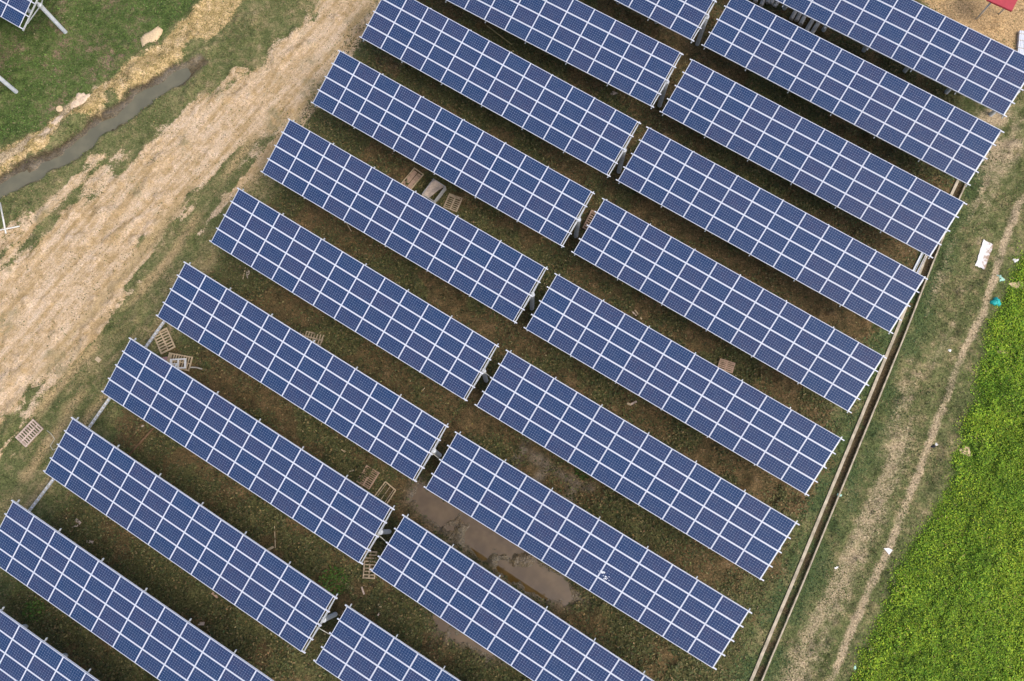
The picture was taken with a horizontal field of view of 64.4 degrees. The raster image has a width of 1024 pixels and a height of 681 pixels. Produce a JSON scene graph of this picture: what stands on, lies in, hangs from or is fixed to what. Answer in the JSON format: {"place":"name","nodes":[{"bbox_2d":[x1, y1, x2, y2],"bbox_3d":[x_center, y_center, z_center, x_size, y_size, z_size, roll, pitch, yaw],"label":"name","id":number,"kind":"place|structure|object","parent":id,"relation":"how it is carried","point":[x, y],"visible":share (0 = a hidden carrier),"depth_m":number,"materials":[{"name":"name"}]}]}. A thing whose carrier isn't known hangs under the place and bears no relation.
{"place":"outdoors","nodes":[
{"label":"outdoors","id":0,"kind":"place"},
{"bbox_2d":[0,68,190,197],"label":"stream water","id":1,"kind":"structure","parent":0,"point":[89,139],"depth_m":60.29,"materials":[{"name":"grey liquid"}]},
{"bbox_2d":[0,0,1023,680],"bbox_3d":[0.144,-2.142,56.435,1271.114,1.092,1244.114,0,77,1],"label":"ground","id":2,"kind":"structure","parent":0,"point":[30,302],"depth_m":56.32,"materials":[{"name":"soil"}]},
{"bbox_2d":[0,202,6,233],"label":"pvc pipe","id":3,"kind":"object","parent":2,"relation":"on","point":[3,218],"visible":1,"depth_m":58.52,"materials":[{"name":"white plastic"}]},
{"bbox_2d":[0,76,17,93],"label":"solar table","id":4,"kind":"object","parent":2,"relation":"on","point":[8,85],"visible":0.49,"depth_m":59.83,"materials":[{"name":"metal"}]},
{"bbox_2d":[15,419,42,446],"bbox_3d":[-32.663,6.268,55.022,1.051,0.129,1.626,39,81,9],"label":"pallet","id":5,"kind":"object","parent":2,"relation":"on","point":[20,439],"visible":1,"depth_m":54.97,"materials":[{"name":"brown wood"}]},
{"bbox_2d":[0,0,66,33],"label":"solar table","id":6,"kind":"object","parent":2,"relation":"on","point":[13,12],"visible":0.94,"depth_m":58.27,"materials":[{"name":"metal"}]},
{"bbox_2d":[22,597,45,622],"bbox_3d":[-30.889,17.408,52.441,1.616,0.317,1.681,0,77,1],"label":"weed","id":7,"kind":"object","parent":2,"relation":"on","point":[31,610],"visible":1,"depth_m":52.49,"materials":[{"name":"green plant"}]},
{"bbox_2d":[28,478,53,511],"bbox_3d":[-31.110,10.185,53.778,0.186,0.081,3.062,32,80,8],"label":"cable tray","id":8,"kind":"object","parent":2,"relation":"on","point":[39,497],"visible":0.73,"depth_m":53.77,"materials":[{"name":"metal"}]},
{"bbox_2d":[0,607,98,680],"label":"solar table","id":9,"kind":"object","parent":2,"relation":"on","point":[26,654],"visible":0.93,"depth_m":48.11,"materials":[{"name":"glass"},{"name":"aluminium"},{"name":"galvanised steel"}]},
{"bbox_2d":[56,106,62,111],"bbox_3d":[-33.622,-17.222,60.387,0.500,0.075,0.500,0,77,1],"label":"bucket lid","id":10,"kind":"object","parent":2,"relation":"on","point":[59,108],"visible":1,"depth_m":60.35,"materials":[{"name":"beige plastic"}]},
{"bbox_2d":[71,100,79,108],"bbox_3d":[-32.605,-17.465,60.418,1.060,0.238,1.538,21,79,6],"label":"clod","id":11,"kind":"object","parent":2,"relation":"on","point":[75,103],"visible":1,"depth_m":60.36,"materials":[{"name":"beige soil"}]},
{"bbox_2d":[75,93,85,98],"bbox_3d":[-32.279,-18.236,60.583,0.941,0.242,0.742,-34,79,-6],"label":"clod","id":12,"kind":"object","parent":2,"relation":"on","point":[78,95],"visible":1,"depth_m":60.52,"materials":[{"name":"beige soil"}]},
{"bbox_2d":[77,93,89,104],"bbox_3d":[-31.908,-18.019,60.526,0.868,0.242,1.423,38,81,9],"label":"clod","id":13,"kind":"object","parent":2,"relation":"on","point":[82,99],"visible":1,"depth_m":60.44,"materials":[{"name":"beige soil"}]},
{"bbox_2d":[88,397,110,428],"bbox_3d":[-27.891,4.917,54.897,0.186,0.081,2.969,30,80,7],"label":"cable tray","id":14,"kind":"object","parent":2,"relation":"on","point":[99,412],"visible":0.77,"depth_m":54.91,"materials":[{"name":"metal"}]},
{"bbox_2d":[0,499,273,680],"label":"solar table","id":15,"kind":"object","parent":2,"relation":"on","point":[137,625],"visible":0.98,"depth_m":48.68,"materials":[{"name":"glass"},{"name":"aluminium"},{"name":"galvanised steel"}]},
{"bbox_2d":[129,428,152,455],"bbox_3d":[-25.029,6.842,54.801,0.114,0.115,2.445,39,81,9],"label":"pipe","id":16,"kind":"object","parent":2,"relation":"on","point":[138,444],"visible":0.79,"depth_m":54.75,"materials":[{"name":"metal"}]},
{"bbox_2d":[140,26,162,50],"bbox_3d":[-27.212,-22.842,61.508,2.081,0.250,1.433,-35,79,-6],"label":"sand heap","id":17,"kind":"object","parent":2,"relation":"on","point":[154,34],"visible":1,"depth_m":61.46,"materials":[{"name":"beige sand"}]},
{"bbox_2d":[144,320,164,347],"bbox_3d":[-24.661,-0.346,56.014,0.186,0.081,2.962,31,80,8],"label":"cable tray","id":18,"kind":"object","parent":2,"relation":"on","point":[155,333],"visible":0.69,"depth_m":56.04,"materials":[{"name":"metal"}]},
{"bbox_2d":[152,327,175,353],"bbox_3d":[-24.064,0.024,56.224,1.098,0.129,1.579,-27,78,-5],"label":"pallet","id":19,"kind":"object","parent":2,"relation":"on","point":[163,338],"visible":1,"depth_m":56.16,"materials":[{"name":"brown wood"}]},
{"bbox_2d":[167,352,192,370],"bbox_3d":[-22.889,1.471,55.904,1.696,0.129,1.031,10,78,3],"label":"pallet","id":20,"kind":"object","parent":2,"relation":"on","point":[170,357],"visible":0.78,"depth_m":55.88,"materials":[{"name":"brown wood"}]},
{"bbox_2d":[170,358,186,368],"bbox_3d":[-22.902,1.588,55.749,1.121,0.081,0.712,-3,77,1],"label":"plastic grid","id":21,"kind":"object","parent":20,"relation":"on","point":[185,361],"visible":0.77,"depth_m":55.73,"materials":[{"name":"white plastic"}]},
{"bbox_2d":[0,0,373,458],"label":"dry straw","id":22,"kind":"object","parent":2,"relation":"on","point":[143,171],"visible":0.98,"depth_m":59.35,"materials":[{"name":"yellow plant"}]},
{"bbox_2d":[43,417,337,653],"bbox_3d":[-19.968,12.197,51.996,20.455,5.519,4.101,31,80,8],"label":"solar table","id":23,"kind":"object","parent":2,"relation":"on","point":[269,590],"visible":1,"depth_m":49.81,"materials":[{"name":"glass"},{"name":"aluminium"},{"name":"galvanised steel"}]},
{"bbox_2d":[101,338,394,564],"bbox_3d":[-16.717,7.156,52.908,20.455,5.519,4.101,31,80,8],"label":"solar table","id":24,"kind":"object","parent":2,"relation":"on","point":[331,506],"visible":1,"depth_m":50.72,"materials":[{"name":"glass"},{"name":"aluminium"},{"name":"galvanised steel"}]},
{"bbox_2d":[156,261,448,481],"bbox_3d":[-13.508,2.228,53.633,20.455,5.519,4.101,31,80,8],"label":"solar table","id":25,"kind":"object","parent":2,"relation":"on","point":[345,399],"visible":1,"depth_m":51.45,"materials":[{"name":"glass"},{"name":"aluminium"},{"name":"galvanised steel"}]},
{"bbox_2d":[300,331,323,345],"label":"pallet","id":26,"kind":"object","parent":2,"relation":"on","point":[313,338],"visible":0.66,"depth_m":56.03,"materials":[{"name":"brown wood"}]},
{"bbox_2d":[318,565,349,594],"bbox_3d":[-11.455,15.498,52.366,2.059,0.515,2.118,0,77,1],"label":"weed","id":27,"kind":"object","parent":2,"relation":"on","point":[335,579],"visible":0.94,"depth_m":52.37,"materials":[{"name":"green plant"}]},
{"bbox_2d":[209,188,498,400],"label":"solar table","id":28,"kind":"object","parent":2,"relation":"on","point":[428,340],"visible":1,"depth_m":52.48,"materials":[{"name":"glass"},{"name":"aluminium"},{"name":"galvanised steel"}]},
{"bbox_2d":[356,465,378,488],"bbox_3d":[-9.548,9.061,53.906,1.048,0.129,1.264,30,80,7],"label":"pallet","id":29,"kind":"object","parent":2,"relation":"on","point":[364,484],"visible":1,"depth_m":53.83,"materials":[{"name":"brown wood"}]},
{"bbox_2d":[362,551,376,578],"bbox_3d":[-9.207,14.532,52.665,0.833,0.129,1.741,2,77,2],"label":"pallet","id":30,"kind":"object","parent":2,"relation":"on","point":[368,574],"visible":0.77,"depth_m":52.58,"materials":[{"name":"brown wood"}]},
{"bbox_2d":[374,481,395,503],"bbox_3d":[-8.357,10.114,53.689,1.044,0.062,1.290,36,80,8],"label":"pallet skeleton","id":31,"kind":"object","parent":2,"relation":"on","point":[386,491],"visible":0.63,"depth_m":53.70,"materials":[{"name":"brown wood"}]},
{"bbox_2d":[313,603,459,680],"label":"solar table","id":32,"kind":"object","parent":2,"relation":"on","point":[396,661],"visible":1,"depth_m":47.82,"materials":[{"name":"glass"},{"name":"aluminium"},{"name":"galvanised steel"}]},
{"bbox_2d":[261,118,547,323],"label":"solar table","id":33,"kind":"object","parent":2,"relation":"on","point":[469,259],"visible":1,"depth_m":53.53,"materials":[{"name":"glass"},{"name":"aluminium"},{"name":"galvanised steel"}]},
{"bbox_2d":[401,167,423,189],"bbox_3d":[-7.174,-11.607,58.488,0.879,0.151,1.570,36,81,9],"label":"pallet","id":34,"kind":"object","parent":2,"relation":"on","point":[410,177],"visible":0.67,"depth_m":58.49,"materials":[{"name":"brown wood"}]},
{"bbox_2d":[422,178,445,203],"bbox_3d":[-5.659,-10.469,57.994,1.076,0.751,1.792,34,80,8],"label":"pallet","id":35,"kind":"object","parent":2,"relation":"on","point":[433,187],"visible":0.77,"depth_m":57.81,"materials":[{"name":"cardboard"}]},
{"bbox_2d":[311,50,594,247],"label":"solar table","id":36,"kind":"object","parent":2,"relation":"on","point":[529,192],"visible":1,"depth_m":54.77,"materials":[{"name":"glass"},{"name":"aluminium"},{"name":"galvanised steel"}]},
{"bbox_2d":[443,193,462,211],"bbox_3d":[-4.220,-9.838,58.051,1.054,0.129,1.130,21,79,6],"label":"pallet","id":37,"kind":"object","parent":2,"relation":"on","point":[454,197],"visible":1,"depth_m":58.01,"materials":[{"name":"brown wood"}]},
{"bbox_2d":[431,612,494,655],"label":"puddle water","id":38,"kind":"structure","parent":2,"relation":"on","point":[443,626],"depth_m":51.76,"materials":[{"name":"brown liquid"}]},
{"bbox_2d":[25,0,939,676],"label":"leaf litter","id":39,"kind":"object","parent":2,"relation":"on","point":[535,358],"visible":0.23,"depth_m":55.23,"materials":[{"name":"plant"}]},
{"bbox_2d":[412,483,572,605],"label":"puddle water","id":40,"kind":"structure","parent":2,"relation":"on","point":[482,541],"depth_m":52.92,"materials":[{"name":"brown liquid"}]},
{"bbox_2d":[486,25,511,44],"bbox_3d":[-1.697,-23.505,61.096,4.460,0.115,0.124,39,81,9],"label":"dry pole","id":41,"kind":"object","parent":2,"relation":"on","point":[498,34],"visible":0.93,"depth_m":60.93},
{"bbox_2d":[359,0,640,177],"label":"solar table","id":42,"kind":"object","parent":2,"relation":"on","point":[522,93],"visible":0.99,"depth_m":55.67,"materials":[{"name":"glass"},{"name":"aluminium"},{"name":"galvanised steel"}]},
{"bbox_2d":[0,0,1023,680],"bbox_3d":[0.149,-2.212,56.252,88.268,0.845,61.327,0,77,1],"label":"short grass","id":43,"kind":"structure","parent":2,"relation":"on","point":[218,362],"depth_m":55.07,"materials":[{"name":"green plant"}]},
{"bbox_2d":[370,514,653,680],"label":"solar table","id":44,"kind":"object","parent":2,"relation":"on","point":[528,639],"visible":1,"depth_m":48.11,"materials":[{"name":"glass"},{"name":"aluminium"},{"name":"galvanised steel"}]},
{"bbox_2d":[445,0,683,108],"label":"solar table","id":45,"kind":"object","parent":2,"relation":"on","point":[599,45],"visible":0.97,"depth_m":56.40,"materials":[{"name":"glass"},{"name":"aluminium"},{"name":"galvanised steel"}]},
{"bbox_2d":[574,467,589,479],"bbox_3d":[4.668,8.665,53.683,1.134,0.315,1.174,0,77,1],"label":"weed","id":46,"kind":"object","parent":2,"relation":"on","point":[580,476],"visible":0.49,"depth_m":53.69,"materials":[{"name":"green plant"}]},
{"bbox_2d":[424,431,751,669],"bbox_3d":[4.333,12.865,50.913,20.455,5.519,4.101,30,80,8],"label":"solar table","id":47,"kind":"object","parent":2,"relation":"on","point":[703,622],"visible":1,"depth_m":48.73,"materials":[{"name":"glass"},{"name":"aluminium"},{"name":"galvanised steel"}]},
{"bbox_2d":[582,209,595,229],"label":"pallet","id":48,"kind":"object","parent":2,"relation":"on","point":[589,215],"visible":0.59,"depth_m":57.49,"materials":[{"name":"brown wood"}]},
{"bbox_2d":[474,350,799,580],"bbox_3d":[7.429,7.883,51.825,20.455,5.519,4.101,31,80,8],"label":"solar table","id":49,"kind":"object","parent":2,"relation":"on","point":[749,533],"visible":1,"depth_m":49.64,"materials":[{"name":"glass"},{"name":"aluminium"},{"name":"galvanised steel"}]},
{"bbox_2d":[614,0,716,45],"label":"solar table","id":50,"kind":"object","parent":2,"relation":"on","point":[683,18],"visible":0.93,"depth_m":56.99,"materials":[{"name":"glass"},{"name":"aluminium"},{"name":"galvanised steel"}]},
{"bbox_2d":[523,273,843,495],"bbox_3d":[10.537,3.002,52.921,20.455,5.518,4.101,31,80,8],"label":"solar table","id":51,"kind":"object","parent":2,"relation":"on","point":[774,437],"visible":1,"depth_m":50.74,"materials":[{"name":"glass"},{"name":"aluminium"},{"name":"galvanised steel"}]},
{"bbox_2d":[718,358,735,372],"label":"pallet","id":52,"kind":"object","parent":2,"relation":"on","point":[721,360],"visible":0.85,"depth_m":54.99,"materials":[{"name":"brown wood"}]},
{"bbox_2d":[571,198,886,412],"bbox_3d":[13.692,-1.991,54.184,20.455,5.518,4.101,31,80,8],"label":"solar table","id":53,"kind":"object","parent":2,"relation":"on","point":[727,309],"visible":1,"depth_m":52.00,"materials":[{"name":"glass"},{"name":"aluminium"},{"name":"galvanised steel"}]},
{"bbox_2d":[616,126,927,333],"bbox_3d":[16.767,-6.957,55.196,20.455,5.518,4.101,31,80,8],"label":"solar table","id":54,"kind":"object","parent":2,"relation":"on","point":[767,226],"visible":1,"depth_m":53.02,"materials":[{"name":"glass"},{"name":"aluminium"},{"name":"galvanised steel"}]},
{"bbox_2d":[789,10,796,20],"bbox_3d":[21.869,-25.773,61.037,0.320,0.320,4.222,29,79,7],"label":"concrete pile","id":55,"kind":"object","parent":2,"relation":"on","point":[793,14],"visible":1,"depth_m":60.60,"materials":[{"name":"grey concrete"}]},
{"bbox_2d":[794,12,801,21],"bbox_3d":[22.222,-25.708,61.015,0.320,0.320,4.349,27,79,7],"label":"concrete pile","id":56,"kind":"object","parent":2,"relation":"on","point":[797,18],"visible":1,"depth_m":60.56,"materials":[{"name":"grey concrete"}]},
{"bbox_2d":[798,0,812,25],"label":"concrete pile","id":57,"kind":"object","parent":2,"relation":"on","point":[802,20],"visible":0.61,"depth_m":60.50,"materials":[{"name":"grey concrete"}]},
{"bbox_2d":[805,19,814,30],"bbox_3d":[23.061,-24.942,60.824,0.320,0.320,4.826,30,80,8],"label":"concrete pile","id":58,"kind":"object","parent":2,"relation":"on","point":[809,24],"depth_m":60.38,"materials":[{"name":"grey concrete"}]},
{"bbox_2d":[659,59,966,258],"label":"solar table","id":59,"kind":"object","parent":2,"relation":"on","point":[900,204],"visible":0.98,"depth_m":54.24,"materials":[{"name":"glass"},{"name":"aluminium"},{"name":"galvanised steel"}]},
{"bbox_2d":[810,22,819,33],"bbox_3d":[23.507,-24.721,60.764,0.320,0.320,4.694,32,80,8],"label":"concrete pile","id":60,"kind":"object","parent":2,"relation":"on","point":[815,27],"visible":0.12,"depth_m":60.31,"materials":[{"name":"grey concrete"}]},
{"bbox_2d":[702,0,1003,186],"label":"solar table","id":61,"kind":"object","parent":2,"relation":"on","point":[845,88],"visible":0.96,"depth_m":55.45,"materials":[{"name":"glass"},{"name":"aluminium"},{"name":"galvanised steel"}]},
{"bbox_2d":[749,180,965,680],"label":"concrete drain","id":62,"kind":"object","parent":2,"relation":"on","point":[829,494],"visible":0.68,"depth_m":53.30,"materials":[{"name":"grey concrete"}]},
{"bbox_2d":[884,548,891,553],"bbox_3d":[24.209,13.445,52.256,0.375,0.025,0.506,-37,79,-7],"label":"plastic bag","id":63,"kind":"object","parent":2,"relation":"on","point":[888,550],"visible":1,"depth_m":52.23,"materials":[{"name":"white plastic"}]},
{"bbox_2d":[775,0,1023,117],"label":"solar table","id":64,"kind":"object","parent":2,"relation":"on","point":[884,27],"visible":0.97,"depth_m":55.75,"materials":[{"name":"glass"},{"name":"aluminium"},{"name":"galvanised steel"}]},
{"bbox_2d":[912,253,922,270],"bbox_3d":[28.170,-5.435,56.409,0.180,0.121,3.134,29,80,7],"label":"steel channel","id":65,"kind":"object","parent":2,"relation":"on","point":[917,262],"visible":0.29,"depth_m":56.39,"materials":[{"name":"silver metal"}]},
{"bbox_2d":[960,446,970,455],"bbox_3d":[29.907,7.263,53.588,1.101,0.066,0.754,0,77,1],"label":"dirt patch","id":66,"kind":"object","parent":2,"relation":"on","point":[968,451],"visible":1,"depth_m":53.57,"materials":[{"name":"beige soil"}]},
{"bbox_2d":[975,239,992,268],"bbox_3d":[32.800,-5.969,56.440,0.745,0.042,2.111,22,81,8],"label":"white board","id":67,"kind":"object","parent":2,"relation":"on","point":[984,253],"visible":1,"depth_m":56.42,"materials":[{"name":"white"}]},
{"bbox_2d":[990,297,1000,305],"bbox_3d":[33.158,-2.679,55.621,0.790,0.336,0.659,0,77,1],"label":"plastic bag","id":68,"kind":"object","parent":2,"relation":"on","point":[995,301],"visible":1,"depth_m":55.57,"materials":[{"name":"teal plastic"}]},
{"bbox_2d":[975,0,1016,19],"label":"shelter","id":69,"kind":"object","parent":2,"relation":"on","point":[1008,5],"visible":1,"depth_m":57.89,"materials":[{"name":"metal"}]},
{"bbox_2d":[1008,281,1023,287],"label":"dirt patch","id":70,"kind":"object","parent":2,"relation":"on","point":[1012,284],"visible":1,"depth_m":55.98,"materials":[{"name":"beige soil"}]},
{"bbox_2d":[1016,30,1023,53],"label":"metal rack","id":71,"kind":"object","parent":2,"relation":"on","point":[1020,43],"visible":0.6,"depth_m":59.75,"materials":[{"name":"metal"}]},
{"bbox_2d":[848,232,1023,680],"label":"lush grass","id":72,"kind":"structure","parent":0,"point":[981,581],"depth_m":51.84,"materials":[{"name":"green plant"}]}
]}

